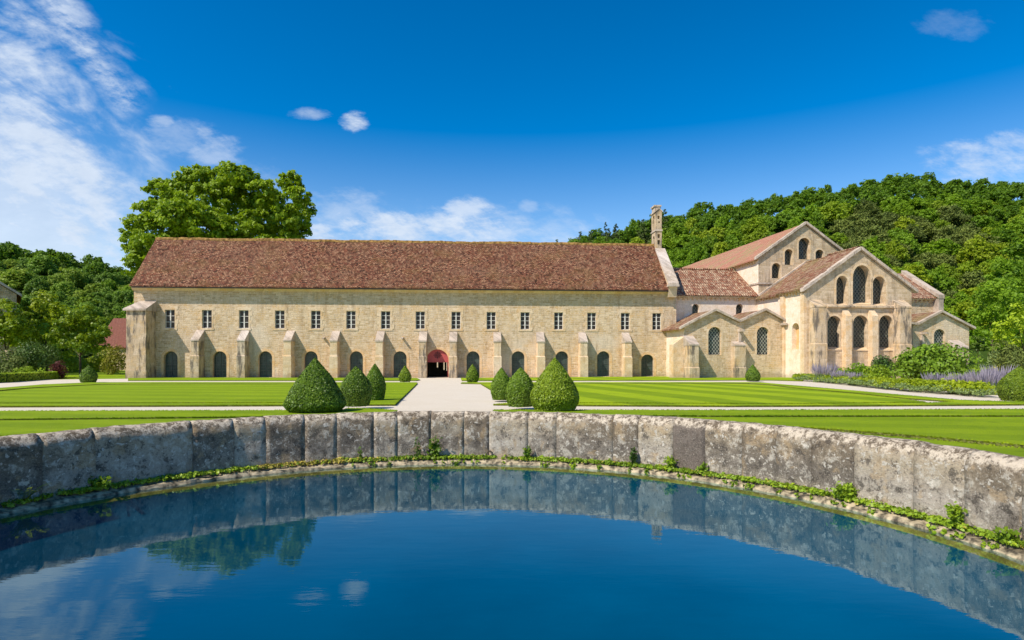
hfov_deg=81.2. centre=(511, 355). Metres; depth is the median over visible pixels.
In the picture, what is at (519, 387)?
topiary bush
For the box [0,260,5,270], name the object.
hill tree
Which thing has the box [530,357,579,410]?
topiary bush
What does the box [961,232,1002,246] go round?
hill tree
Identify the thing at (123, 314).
hill tree
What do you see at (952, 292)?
hill tree
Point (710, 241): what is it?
hill tree
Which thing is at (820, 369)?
lavender
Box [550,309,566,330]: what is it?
window
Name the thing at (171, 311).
window
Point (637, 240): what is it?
hill tree
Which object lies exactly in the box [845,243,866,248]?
hill tree
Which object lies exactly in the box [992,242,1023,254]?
hill tree
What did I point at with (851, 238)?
hill tree
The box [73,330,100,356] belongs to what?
hill tree
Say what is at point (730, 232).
hill tree
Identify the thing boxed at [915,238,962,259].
hill tree
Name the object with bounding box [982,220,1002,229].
hill tree
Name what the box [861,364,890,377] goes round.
golden shrub
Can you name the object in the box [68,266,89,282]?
hill tree
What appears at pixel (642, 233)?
conifer
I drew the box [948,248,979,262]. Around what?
hill tree
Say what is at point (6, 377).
hedge
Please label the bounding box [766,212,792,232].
hill tree
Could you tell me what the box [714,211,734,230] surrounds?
hill tree
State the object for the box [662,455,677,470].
creeper tuft
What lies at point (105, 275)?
hill tree
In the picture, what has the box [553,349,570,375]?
arched window
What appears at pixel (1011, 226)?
hill tree
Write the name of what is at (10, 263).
hill tree
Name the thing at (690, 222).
hill tree
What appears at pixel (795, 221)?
hill tree
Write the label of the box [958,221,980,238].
hill tree
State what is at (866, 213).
hill tree
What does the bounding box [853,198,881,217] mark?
hill tree
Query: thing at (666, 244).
hill tree
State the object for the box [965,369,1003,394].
lavender
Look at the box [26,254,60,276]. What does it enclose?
hill tree
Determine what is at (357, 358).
arched window
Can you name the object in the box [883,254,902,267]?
hill tree
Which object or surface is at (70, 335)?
hill tree
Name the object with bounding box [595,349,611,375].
arched window
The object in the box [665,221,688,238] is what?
hill tree
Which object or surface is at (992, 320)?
hill tree
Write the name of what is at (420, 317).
window
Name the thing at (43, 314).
garden tree
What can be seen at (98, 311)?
hill tree
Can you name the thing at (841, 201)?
hill tree
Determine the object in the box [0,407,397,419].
lawn strip
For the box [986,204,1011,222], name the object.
hill tree
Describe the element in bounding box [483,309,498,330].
window
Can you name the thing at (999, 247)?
hill tree
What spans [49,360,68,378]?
purple shrub
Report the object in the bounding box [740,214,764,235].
hill tree
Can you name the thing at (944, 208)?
hill tree
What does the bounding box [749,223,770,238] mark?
hill tree
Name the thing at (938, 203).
hill tree
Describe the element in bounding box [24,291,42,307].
hill tree
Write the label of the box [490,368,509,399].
topiary bush
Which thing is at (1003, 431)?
lawn
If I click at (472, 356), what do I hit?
arched window
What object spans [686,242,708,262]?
hill tree
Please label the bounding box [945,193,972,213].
hill tree
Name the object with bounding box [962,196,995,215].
hill tree
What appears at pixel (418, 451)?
leafy weed
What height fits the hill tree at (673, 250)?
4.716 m
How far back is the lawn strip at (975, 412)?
15.44 m
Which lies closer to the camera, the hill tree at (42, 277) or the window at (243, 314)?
the window at (243, 314)
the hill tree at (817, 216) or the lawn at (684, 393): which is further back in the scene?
the hill tree at (817, 216)
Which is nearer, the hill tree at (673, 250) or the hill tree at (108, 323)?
the hill tree at (108, 323)
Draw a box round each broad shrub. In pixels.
[869,355,894,377]
[885,341,987,379]
[987,338,1023,373]
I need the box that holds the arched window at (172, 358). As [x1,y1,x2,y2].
[161,349,179,376]
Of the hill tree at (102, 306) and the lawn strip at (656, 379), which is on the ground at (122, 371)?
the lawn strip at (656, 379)
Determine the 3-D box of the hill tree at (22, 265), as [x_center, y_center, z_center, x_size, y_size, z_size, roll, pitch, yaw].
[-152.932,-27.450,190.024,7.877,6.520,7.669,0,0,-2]
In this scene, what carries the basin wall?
on the sunken step
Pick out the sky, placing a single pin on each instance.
(414, 120)
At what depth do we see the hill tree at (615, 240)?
184.94 m
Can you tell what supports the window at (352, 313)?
in the dormitory building
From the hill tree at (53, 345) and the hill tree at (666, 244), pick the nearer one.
the hill tree at (53, 345)
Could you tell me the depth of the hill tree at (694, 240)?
176.31 m
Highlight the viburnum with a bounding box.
[10,338,62,371]
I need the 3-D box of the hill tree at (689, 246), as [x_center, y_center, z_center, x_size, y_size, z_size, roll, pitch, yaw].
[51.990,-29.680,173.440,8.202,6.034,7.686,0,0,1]
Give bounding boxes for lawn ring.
[831,430,1023,456]
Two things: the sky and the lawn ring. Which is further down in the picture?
the lawn ring
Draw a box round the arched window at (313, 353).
[302,349,319,371]
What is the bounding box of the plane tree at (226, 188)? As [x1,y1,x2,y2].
[117,160,317,276]
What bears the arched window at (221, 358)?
in the dormitory building
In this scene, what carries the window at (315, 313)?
in the dormitory building
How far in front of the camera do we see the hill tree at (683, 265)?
154.12 m
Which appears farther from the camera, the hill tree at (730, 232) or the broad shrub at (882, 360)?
the hill tree at (730, 232)
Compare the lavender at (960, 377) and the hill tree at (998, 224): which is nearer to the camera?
the lavender at (960, 377)
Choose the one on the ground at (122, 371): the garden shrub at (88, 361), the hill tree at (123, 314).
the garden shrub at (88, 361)
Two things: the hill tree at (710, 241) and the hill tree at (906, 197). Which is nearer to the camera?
the hill tree at (710, 241)
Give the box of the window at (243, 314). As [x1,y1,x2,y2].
[235,307,251,329]
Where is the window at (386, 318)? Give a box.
[377,308,393,330]
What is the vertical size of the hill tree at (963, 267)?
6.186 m
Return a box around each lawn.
[0,384,340,402]
[0,418,224,436]
[65,371,124,378]
[481,384,925,403]
[683,417,1023,447]
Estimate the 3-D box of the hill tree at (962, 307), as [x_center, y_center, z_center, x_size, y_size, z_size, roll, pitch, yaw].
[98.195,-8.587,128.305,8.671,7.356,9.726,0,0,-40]
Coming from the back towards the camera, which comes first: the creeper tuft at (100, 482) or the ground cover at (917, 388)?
the ground cover at (917, 388)
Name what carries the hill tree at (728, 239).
on the hillside
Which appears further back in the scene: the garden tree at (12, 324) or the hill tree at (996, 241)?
the hill tree at (996, 241)
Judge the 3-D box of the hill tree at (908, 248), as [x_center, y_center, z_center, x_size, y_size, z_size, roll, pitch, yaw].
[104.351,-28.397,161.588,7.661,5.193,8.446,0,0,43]
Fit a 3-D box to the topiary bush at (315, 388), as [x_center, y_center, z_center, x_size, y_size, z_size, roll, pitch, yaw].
[-5.212,0.771,15.832,1.599,1.469,1.603,0,0,0]
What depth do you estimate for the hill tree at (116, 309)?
152.48 m
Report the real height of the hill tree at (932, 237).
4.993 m
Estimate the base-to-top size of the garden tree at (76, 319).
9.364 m
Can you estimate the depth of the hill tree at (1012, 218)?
178.79 m
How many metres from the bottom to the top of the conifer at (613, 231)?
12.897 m
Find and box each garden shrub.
[59,348,87,372]
[78,354,105,368]
[86,348,112,371]
[100,344,125,374]
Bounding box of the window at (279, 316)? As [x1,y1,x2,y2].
[271,307,287,329]
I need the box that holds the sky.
[0,0,1023,270]
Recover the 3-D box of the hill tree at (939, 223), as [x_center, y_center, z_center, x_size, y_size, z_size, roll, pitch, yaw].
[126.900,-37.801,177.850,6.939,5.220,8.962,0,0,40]
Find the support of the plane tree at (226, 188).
on the ground at (122, 371)
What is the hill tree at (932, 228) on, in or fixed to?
on the hillside
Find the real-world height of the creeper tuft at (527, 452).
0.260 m
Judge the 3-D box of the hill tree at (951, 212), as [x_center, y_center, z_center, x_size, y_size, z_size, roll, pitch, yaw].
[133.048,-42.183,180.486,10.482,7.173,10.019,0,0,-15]
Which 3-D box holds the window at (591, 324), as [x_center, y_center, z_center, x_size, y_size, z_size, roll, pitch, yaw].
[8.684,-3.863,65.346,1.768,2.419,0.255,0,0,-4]
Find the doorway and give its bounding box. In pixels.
[427,347,449,376]
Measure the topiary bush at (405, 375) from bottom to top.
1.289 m
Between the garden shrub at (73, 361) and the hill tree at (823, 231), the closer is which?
the garden shrub at (73, 361)
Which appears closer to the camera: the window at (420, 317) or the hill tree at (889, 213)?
the window at (420, 317)
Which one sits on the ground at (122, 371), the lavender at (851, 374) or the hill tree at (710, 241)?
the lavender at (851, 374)
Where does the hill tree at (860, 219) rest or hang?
on the hillside
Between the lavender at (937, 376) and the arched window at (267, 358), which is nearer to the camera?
the lavender at (937, 376)
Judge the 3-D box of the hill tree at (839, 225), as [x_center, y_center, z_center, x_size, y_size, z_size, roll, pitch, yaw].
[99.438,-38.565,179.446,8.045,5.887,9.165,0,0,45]
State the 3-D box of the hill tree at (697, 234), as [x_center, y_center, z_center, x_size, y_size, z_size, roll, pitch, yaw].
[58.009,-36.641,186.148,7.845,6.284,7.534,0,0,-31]
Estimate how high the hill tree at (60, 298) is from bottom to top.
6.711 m
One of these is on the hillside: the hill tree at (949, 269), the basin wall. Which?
the hill tree at (949, 269)
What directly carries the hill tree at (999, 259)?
on the hillside
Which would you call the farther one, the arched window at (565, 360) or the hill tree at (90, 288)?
the hill tree at (90, 288)
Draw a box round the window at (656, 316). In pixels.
[649,310,664,331]
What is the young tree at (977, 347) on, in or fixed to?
on the ground at (122, 371)
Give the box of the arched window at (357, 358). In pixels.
[347,349,365,375]
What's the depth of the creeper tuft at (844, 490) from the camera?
7.31 m
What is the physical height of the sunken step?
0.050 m
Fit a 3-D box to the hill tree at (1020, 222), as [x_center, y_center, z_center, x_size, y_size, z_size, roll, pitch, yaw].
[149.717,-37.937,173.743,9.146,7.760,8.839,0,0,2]
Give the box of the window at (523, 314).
[517,309,532,330]
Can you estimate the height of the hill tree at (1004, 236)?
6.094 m
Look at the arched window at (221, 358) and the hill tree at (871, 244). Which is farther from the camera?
the hill tree at (871, 244)
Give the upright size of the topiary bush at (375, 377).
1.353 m
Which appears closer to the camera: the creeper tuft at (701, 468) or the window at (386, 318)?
the creeper tuft at (701, 468)
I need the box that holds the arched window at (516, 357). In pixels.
[509,349,526,376]
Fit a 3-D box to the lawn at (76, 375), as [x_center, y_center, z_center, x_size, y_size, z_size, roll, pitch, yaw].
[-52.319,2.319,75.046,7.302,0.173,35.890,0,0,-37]
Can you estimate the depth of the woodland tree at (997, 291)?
91.76 m
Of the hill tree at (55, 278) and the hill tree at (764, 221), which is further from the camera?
the hill tree at (764, 221)
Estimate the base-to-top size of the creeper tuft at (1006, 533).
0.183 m
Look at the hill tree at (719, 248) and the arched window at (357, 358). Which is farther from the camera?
the hill tree at (719, 248)
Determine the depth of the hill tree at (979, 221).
176.22 m
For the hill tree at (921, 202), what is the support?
on the hillside
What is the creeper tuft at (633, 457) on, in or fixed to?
attached to the basin wall
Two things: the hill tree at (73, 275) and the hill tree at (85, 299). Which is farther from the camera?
the hill tree at (73, 275)
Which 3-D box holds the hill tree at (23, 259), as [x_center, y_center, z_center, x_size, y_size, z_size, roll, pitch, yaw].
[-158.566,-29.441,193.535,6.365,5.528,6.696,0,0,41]
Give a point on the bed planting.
(956, 384)
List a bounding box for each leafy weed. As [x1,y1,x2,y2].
[414,437,420,456]
[426,436,442,459]
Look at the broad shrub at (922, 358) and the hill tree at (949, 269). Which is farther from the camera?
the hill tree at (949, 269)
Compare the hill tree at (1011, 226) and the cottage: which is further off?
the hill tree at (1011, 226)
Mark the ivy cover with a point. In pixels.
(963, 526)
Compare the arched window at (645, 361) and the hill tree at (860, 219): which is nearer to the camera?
the arched window at (645, 361)
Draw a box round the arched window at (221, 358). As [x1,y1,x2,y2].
[210,349,228,376]
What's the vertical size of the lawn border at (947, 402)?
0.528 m
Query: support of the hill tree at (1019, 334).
on the hillside
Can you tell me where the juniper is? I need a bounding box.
[837,362,868,377]
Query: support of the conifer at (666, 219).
on the hillside
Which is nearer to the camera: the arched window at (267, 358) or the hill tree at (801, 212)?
the arched window at (267, 358)
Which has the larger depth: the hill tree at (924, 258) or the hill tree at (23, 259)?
the hill tree at (23, 259)
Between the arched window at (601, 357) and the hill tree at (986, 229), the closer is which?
the arched window at (601, 357)
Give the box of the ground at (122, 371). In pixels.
[31,367,976,379]
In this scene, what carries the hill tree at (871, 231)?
on the hillside
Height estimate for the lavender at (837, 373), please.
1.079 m
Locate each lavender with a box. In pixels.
[809,362,839,382]
[828,370,847,383]
[847,372,866,384]
[920,371,949,380]
[945,372,979,392]
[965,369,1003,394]
[980,364,1019,383]
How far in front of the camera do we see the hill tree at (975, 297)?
132.87 m
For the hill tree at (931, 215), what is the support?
on the hillside
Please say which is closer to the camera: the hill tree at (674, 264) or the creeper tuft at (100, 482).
the creeper tuft at (100, 482)
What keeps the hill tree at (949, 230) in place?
on the hillside
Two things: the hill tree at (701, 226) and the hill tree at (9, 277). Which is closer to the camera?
the hill tree at (9, 277)
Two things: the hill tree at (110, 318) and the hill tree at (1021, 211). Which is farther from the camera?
the hill tree at (1021, 211)
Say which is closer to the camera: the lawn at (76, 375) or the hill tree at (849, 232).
the lawn at (76, 375)
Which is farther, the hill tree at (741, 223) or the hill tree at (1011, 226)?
the hill tree at (741, 223)
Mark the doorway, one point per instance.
(436, 354)
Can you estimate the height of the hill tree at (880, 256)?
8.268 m
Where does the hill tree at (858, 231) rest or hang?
on the hillside
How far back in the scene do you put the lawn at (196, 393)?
26.07 m
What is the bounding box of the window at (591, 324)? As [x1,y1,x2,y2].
[584,309,599,330]
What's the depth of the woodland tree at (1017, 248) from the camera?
100.23 m
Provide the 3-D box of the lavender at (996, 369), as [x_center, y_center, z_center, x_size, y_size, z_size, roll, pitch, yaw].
[22.903,1.101,28.052,1.451,1.503,1.493,0,0,0]
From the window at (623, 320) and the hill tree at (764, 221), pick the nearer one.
the window at (623, 320)
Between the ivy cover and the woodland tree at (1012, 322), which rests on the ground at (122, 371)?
the woodland tree at (1012, 322)
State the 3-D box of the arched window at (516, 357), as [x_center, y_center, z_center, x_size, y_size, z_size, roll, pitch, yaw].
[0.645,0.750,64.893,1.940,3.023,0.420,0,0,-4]
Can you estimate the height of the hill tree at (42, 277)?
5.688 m
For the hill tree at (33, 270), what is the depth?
184.59 m
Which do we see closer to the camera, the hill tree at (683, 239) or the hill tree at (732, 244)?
the hill tree at (732, 244)
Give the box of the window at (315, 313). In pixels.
[307,307,323,329]
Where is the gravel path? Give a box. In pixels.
[0,378,1023,411]
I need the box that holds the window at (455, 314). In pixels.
[448,308,463,330]
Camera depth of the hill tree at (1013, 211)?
189.85 m
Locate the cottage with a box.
[97,318,125,369]
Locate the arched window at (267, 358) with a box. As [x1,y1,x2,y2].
[256,349,274,376]
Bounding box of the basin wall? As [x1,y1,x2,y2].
[0,411,1023,565]
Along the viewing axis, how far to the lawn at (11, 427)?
12.88 m
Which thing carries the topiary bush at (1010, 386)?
on the gravel path
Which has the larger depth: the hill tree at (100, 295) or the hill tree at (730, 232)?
the hill tree at (730, 232)
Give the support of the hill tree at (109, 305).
on the hillside
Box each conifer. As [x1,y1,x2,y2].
[601,222,607,235]
[611,226,620,239]
[636,219,650,243]
[662,209,668,229]
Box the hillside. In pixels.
[15,199,1015,366]
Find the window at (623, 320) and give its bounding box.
[617,310,632,331]
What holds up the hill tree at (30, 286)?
on the hillside
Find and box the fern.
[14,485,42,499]
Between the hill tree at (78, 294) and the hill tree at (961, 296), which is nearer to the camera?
the hill tree at (961, 296)
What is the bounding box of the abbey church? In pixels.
[662,222,975,378]
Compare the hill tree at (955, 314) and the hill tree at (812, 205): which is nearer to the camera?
the hill tree at (955, 314)
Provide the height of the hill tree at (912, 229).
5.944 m
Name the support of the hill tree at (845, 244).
on the hillside
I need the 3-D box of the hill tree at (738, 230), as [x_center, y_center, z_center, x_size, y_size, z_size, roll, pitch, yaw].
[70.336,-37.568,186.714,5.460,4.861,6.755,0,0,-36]
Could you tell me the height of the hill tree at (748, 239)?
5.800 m
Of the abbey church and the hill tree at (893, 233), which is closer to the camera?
the abbey church
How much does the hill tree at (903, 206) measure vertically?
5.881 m
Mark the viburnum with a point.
(36, 354)
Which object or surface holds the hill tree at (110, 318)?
on the hillside
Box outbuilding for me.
[0,281,21,361]
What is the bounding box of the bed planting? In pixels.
[792,373,996,394]
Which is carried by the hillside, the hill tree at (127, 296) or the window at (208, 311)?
the hill tree at (127, 296)
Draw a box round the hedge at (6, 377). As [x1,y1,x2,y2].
[0,371,64,382]
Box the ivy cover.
[1,453,1023,548]
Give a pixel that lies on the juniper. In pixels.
(858, 369)
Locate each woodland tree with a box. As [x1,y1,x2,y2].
[964,274,1023,366]
[989,237,1023,335]
[989,301,1023,351]
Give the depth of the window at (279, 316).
62.98 m
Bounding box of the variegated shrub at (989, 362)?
[986,352,1000,369]
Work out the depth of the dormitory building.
64.23 m
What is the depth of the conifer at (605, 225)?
211.95 m
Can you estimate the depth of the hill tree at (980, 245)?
154.72 m
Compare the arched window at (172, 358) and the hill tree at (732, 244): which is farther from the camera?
the hill tree at (732, 244)
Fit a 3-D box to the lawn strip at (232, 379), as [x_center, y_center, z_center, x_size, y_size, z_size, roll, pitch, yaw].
[-24.900,2.226,55.981,34.911,0.309,12.522,0,0,7]
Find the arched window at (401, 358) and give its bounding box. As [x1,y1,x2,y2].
[391,349,408,376]
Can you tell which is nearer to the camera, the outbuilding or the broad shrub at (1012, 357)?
the broad shrub at (1012, 357)
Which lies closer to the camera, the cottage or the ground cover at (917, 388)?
the ground cover at (917, 388)
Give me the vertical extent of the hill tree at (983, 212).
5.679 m
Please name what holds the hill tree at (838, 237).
on the hillside
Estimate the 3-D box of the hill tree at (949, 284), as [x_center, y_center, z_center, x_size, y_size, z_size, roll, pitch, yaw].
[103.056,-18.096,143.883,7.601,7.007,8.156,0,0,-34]
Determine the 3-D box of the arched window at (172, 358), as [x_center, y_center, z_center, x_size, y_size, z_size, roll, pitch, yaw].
[-35.538,0.760,62.362,1.940,3.004,0.420,0,0,-4]
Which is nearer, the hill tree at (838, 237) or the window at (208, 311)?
the window at (208, 311)
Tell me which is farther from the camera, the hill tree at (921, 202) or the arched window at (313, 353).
the hill tree at (921, 202)
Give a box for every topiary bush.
[79,365,97,382]
[282,357,345,412]
[339,366,371,406]
[366,364,385,399]
[399,365,411,381]
[466,364,478,381]
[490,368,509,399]
[505,367,533,406]
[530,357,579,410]
[745,365,760,380]
[996,366,1023,400]
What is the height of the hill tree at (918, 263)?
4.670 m
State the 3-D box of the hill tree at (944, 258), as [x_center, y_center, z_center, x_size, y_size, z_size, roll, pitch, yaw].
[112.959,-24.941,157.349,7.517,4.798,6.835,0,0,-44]
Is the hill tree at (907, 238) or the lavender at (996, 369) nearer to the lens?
the lavender at (996, 369)
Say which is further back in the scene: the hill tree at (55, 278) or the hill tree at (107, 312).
the hill tree at (55, 278)
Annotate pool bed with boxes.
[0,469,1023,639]
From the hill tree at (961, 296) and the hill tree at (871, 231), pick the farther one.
the hill tree at (871, 231)
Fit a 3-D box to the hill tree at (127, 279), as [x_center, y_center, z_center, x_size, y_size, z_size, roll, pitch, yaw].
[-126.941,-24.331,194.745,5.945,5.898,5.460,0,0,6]
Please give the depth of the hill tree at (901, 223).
172.51 m
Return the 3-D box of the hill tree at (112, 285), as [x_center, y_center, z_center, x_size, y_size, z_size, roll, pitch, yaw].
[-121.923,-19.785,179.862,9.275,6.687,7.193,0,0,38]
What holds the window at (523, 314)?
in the dormitory building
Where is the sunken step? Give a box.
[0,466,1023,571]
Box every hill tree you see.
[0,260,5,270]
[0,267,34,292]
[3,259,19,267]
[15,260,41,275]
[17,257,28,263]
[17,295,39,308]
[17,338,60,352]
[22,275,48,290]
[22,278,50,295]
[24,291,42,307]
[25,267,39,274]
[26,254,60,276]
[46,281,79,300]
[47,273,73,291]
[50,291,78,306]
[52,327,80,346]
[60,268,87,289]
[66,290,91,304]
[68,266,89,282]
[73,296,100,307]
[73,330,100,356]
[79,302,102,316]
[83,283,105,293]
[84,292,114,304]
[84,301,108,314]
[86,274,95,285]
[90,271,120,288]
[91,318,110,330]
[94,279,120,292]
[100,287,117,297]
[100,301,113,309]
[100,308,114,317]
[105,315,113,321]
[111,289,133,306]
[112,272,125,285]
[112,305,123,316]
[114,302,133,317]
[117,272,132,284]
[118,284,131,290]
[593,236,611,242]
[607,238,626,242]
[629,236,644,243]
[648,228,672,243]
[662,237,678,249]
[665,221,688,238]
[665,247,680,254]
[668,249,688,264]
[671,260,688,267]
[672,234,692,248]
[675,261,695,267]
[681,243,694,254]
[683,217,697,234]
[686,235,710,251]
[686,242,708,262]
[689,222,708,235]
[691,228,702,238]
[701,227,726,245]
[703,233,717,255]
[710,241,728,256]
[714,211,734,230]
[718,229,740,243]
[723,235,736,243]
[725,239,745,251]
[732,228,742,239]
[737,219,751,232]
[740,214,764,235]
[741,231,767,243]
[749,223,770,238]
[752,216,775,231]
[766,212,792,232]
[781,208,792,224]
[784,216,805,230]
[788,207,812,221]
[802,202,817,220]
[807,210,827,228]
[809,221,831,236]
[817,201,851,223]
[828,217,856,234]
[829,232,848,245]
[836,241,860,249]
[838,197,849,208]
[838,202,853,218]
[840,229,860,240]
[842,212,869,228]
[844,235,867,250]
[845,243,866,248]
[852,210,874,222]
[852,225,876,235]
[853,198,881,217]
[854,224,891,244]
[857,215,895,235]
[861,236,888,253]
[871,247,892,267]
[874,206,891,215]
[874,212,891,226]
[879,196,905,213]
[882,214,899,229]
[883,211,898,216]
[883,240,910,261]
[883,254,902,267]
[886,227,916,240]
[891,216,918,232]
[892,193,911,200]
[892,201,917,217]
[892,263,933,283]
[893,243,914,259]
[894,230,921,252]
[902,224,926,241]
[902,261,927,273]
[903,251,945,268]
[907,197,933,213]
[907,215,935,227]
[911,208,940,222]
[914,222,939,238]
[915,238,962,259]
[924,193,960,208]
[926,200,947,217]
[926,252,957,267]
[926,266,959,292]
[927,226,964,242]
[928,205,963,220]
[928,219,950,236]
[930,224,963,245]
[932,289,964,305]
[935,263,963,283]
[938,204,973,226]
[944,291,973,307]
[944,306,960,318]
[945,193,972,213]
[946,299,992,328]
[948,225,977,241]
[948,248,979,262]
[950,288,993,306]
[955,234,999,264]
[956,260,988,285]
[956,269,987,290]
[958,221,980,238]
[960,214,995,229]
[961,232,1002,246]
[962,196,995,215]
[968,292,996,301]
[968,301,1005,327]
[973,202,1005,216]
[976,227,1001,241]
[976,261,1003,284]
[980,243,1014,261]
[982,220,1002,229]
[985,326,1023,349]
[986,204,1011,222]
[986,228,1022,244]
[986,255,1015,275]
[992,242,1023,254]
[995,206,1020,217]
[998,223,1021,233]
[1006,214,1023,229]
[1011,216,1023,233]
[1019,207,1023,216]
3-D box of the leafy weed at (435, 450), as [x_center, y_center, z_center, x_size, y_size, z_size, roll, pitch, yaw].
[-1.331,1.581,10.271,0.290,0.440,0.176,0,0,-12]
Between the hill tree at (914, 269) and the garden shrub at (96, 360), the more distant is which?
the hill tree at (914, 269)
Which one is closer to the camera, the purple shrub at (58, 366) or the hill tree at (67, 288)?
the purple shrub at (58, 366)
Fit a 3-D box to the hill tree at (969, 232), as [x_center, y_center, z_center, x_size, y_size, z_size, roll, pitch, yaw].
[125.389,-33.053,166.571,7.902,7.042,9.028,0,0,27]
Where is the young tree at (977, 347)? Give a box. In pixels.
[970,335,989,371]
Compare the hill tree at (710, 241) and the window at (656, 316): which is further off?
the hill tree at (710, 241)
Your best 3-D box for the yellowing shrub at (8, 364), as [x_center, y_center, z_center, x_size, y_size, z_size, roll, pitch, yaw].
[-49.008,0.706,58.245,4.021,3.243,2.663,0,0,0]
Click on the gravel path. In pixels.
(439, 394)
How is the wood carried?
on the hillside
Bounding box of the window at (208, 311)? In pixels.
[198,306,215,329]
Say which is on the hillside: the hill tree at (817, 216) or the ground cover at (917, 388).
the hill tree at (817, 216)
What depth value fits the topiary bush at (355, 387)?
17.82 m
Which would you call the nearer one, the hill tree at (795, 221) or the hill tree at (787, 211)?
the hill tree at (795, 221)
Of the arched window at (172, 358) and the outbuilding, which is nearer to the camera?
the arched window at (172, 358)
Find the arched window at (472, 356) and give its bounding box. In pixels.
[464,349,481,376]
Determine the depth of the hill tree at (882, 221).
173.59 m
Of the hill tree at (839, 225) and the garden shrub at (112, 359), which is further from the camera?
the hill tree at (839, 225)
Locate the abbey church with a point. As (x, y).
(799, 299)
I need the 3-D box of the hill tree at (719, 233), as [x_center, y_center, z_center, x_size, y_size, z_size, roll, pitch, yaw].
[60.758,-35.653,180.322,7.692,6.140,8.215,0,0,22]
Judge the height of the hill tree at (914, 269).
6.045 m
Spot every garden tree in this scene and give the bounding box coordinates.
[0,298,39,368]
[19,289,69,369]
[42,304,112,373]
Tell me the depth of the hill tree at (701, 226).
186.99 m
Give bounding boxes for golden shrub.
[12,366,33,371]
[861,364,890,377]
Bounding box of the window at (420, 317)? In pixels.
[412,308,428,330]
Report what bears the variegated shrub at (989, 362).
on the ground at (122, 371)
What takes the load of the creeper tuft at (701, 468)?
on the basin wall
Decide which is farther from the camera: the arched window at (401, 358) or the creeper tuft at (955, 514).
the arched window at (401, 358)
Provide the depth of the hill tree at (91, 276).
194.23 m
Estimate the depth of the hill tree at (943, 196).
191.75 m
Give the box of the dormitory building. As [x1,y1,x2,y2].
[123,205,678,378]
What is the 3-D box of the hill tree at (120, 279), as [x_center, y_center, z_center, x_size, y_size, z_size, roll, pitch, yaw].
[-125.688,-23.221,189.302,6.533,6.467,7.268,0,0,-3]
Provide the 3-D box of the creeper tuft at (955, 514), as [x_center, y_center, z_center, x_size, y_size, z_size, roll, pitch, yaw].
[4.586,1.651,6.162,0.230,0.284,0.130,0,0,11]
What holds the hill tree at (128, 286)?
on the hillside
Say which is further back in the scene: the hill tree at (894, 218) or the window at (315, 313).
the hill tree at (894, 218)
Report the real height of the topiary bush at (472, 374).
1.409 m
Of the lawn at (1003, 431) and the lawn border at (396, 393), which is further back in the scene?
the lawn border at (396, 393)
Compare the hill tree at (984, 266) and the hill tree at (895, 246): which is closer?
the hill tree at (984, 266)
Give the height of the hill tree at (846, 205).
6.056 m
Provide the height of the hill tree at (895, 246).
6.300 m
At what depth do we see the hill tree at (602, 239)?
194.01 m
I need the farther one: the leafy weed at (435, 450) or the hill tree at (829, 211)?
the hill tree at (829, 211)
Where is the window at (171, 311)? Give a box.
[162,306,177,329]
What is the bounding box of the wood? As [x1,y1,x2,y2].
[0,172,1023,278]
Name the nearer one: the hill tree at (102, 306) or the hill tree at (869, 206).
the hill tree at (102, 306)
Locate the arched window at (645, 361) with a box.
[639,352,655,375]
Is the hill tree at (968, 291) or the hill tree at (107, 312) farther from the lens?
the hill tree at (107, 312)
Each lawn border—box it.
[0,382,417,407]
[461,382,1023,406]
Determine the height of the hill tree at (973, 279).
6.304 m
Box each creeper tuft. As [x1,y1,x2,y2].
[86,475,111,490]
[522,445,531,457]
[629,447,637,464]
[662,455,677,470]
[697,462,709,472]
[826,481,857,499]
[944,501,967,527]
[986,526,1021,540]
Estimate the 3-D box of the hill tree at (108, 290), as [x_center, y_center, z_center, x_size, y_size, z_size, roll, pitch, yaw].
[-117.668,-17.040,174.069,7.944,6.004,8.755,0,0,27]
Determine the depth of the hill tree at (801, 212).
188.47 m
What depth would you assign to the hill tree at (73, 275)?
178.41 m
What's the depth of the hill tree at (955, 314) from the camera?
125.22 m
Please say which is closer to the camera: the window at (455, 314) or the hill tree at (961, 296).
the window at (455, 314)
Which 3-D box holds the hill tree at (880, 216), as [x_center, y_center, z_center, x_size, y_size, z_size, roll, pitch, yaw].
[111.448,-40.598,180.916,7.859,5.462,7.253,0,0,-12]
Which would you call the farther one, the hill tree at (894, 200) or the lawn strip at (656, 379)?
the hill tree at (894, 200)
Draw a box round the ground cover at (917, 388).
[793,374,996,395]
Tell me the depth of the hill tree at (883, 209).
187.64 m
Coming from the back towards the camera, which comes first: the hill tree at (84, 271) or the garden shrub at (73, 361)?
the hill tree at (84, 271)
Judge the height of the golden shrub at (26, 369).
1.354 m
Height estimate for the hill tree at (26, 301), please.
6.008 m
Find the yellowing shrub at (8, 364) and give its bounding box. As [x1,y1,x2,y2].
[0,347,28,372]
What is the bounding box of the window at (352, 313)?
[343,307,358,330]
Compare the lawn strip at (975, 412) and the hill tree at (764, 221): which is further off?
the hill tree at (764, 221)
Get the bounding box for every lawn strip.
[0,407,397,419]
[128,377,419,380]
[461,377,802,381]
[493,408,1023,416]
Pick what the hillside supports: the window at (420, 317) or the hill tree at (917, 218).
the hill tree at (917, 218)

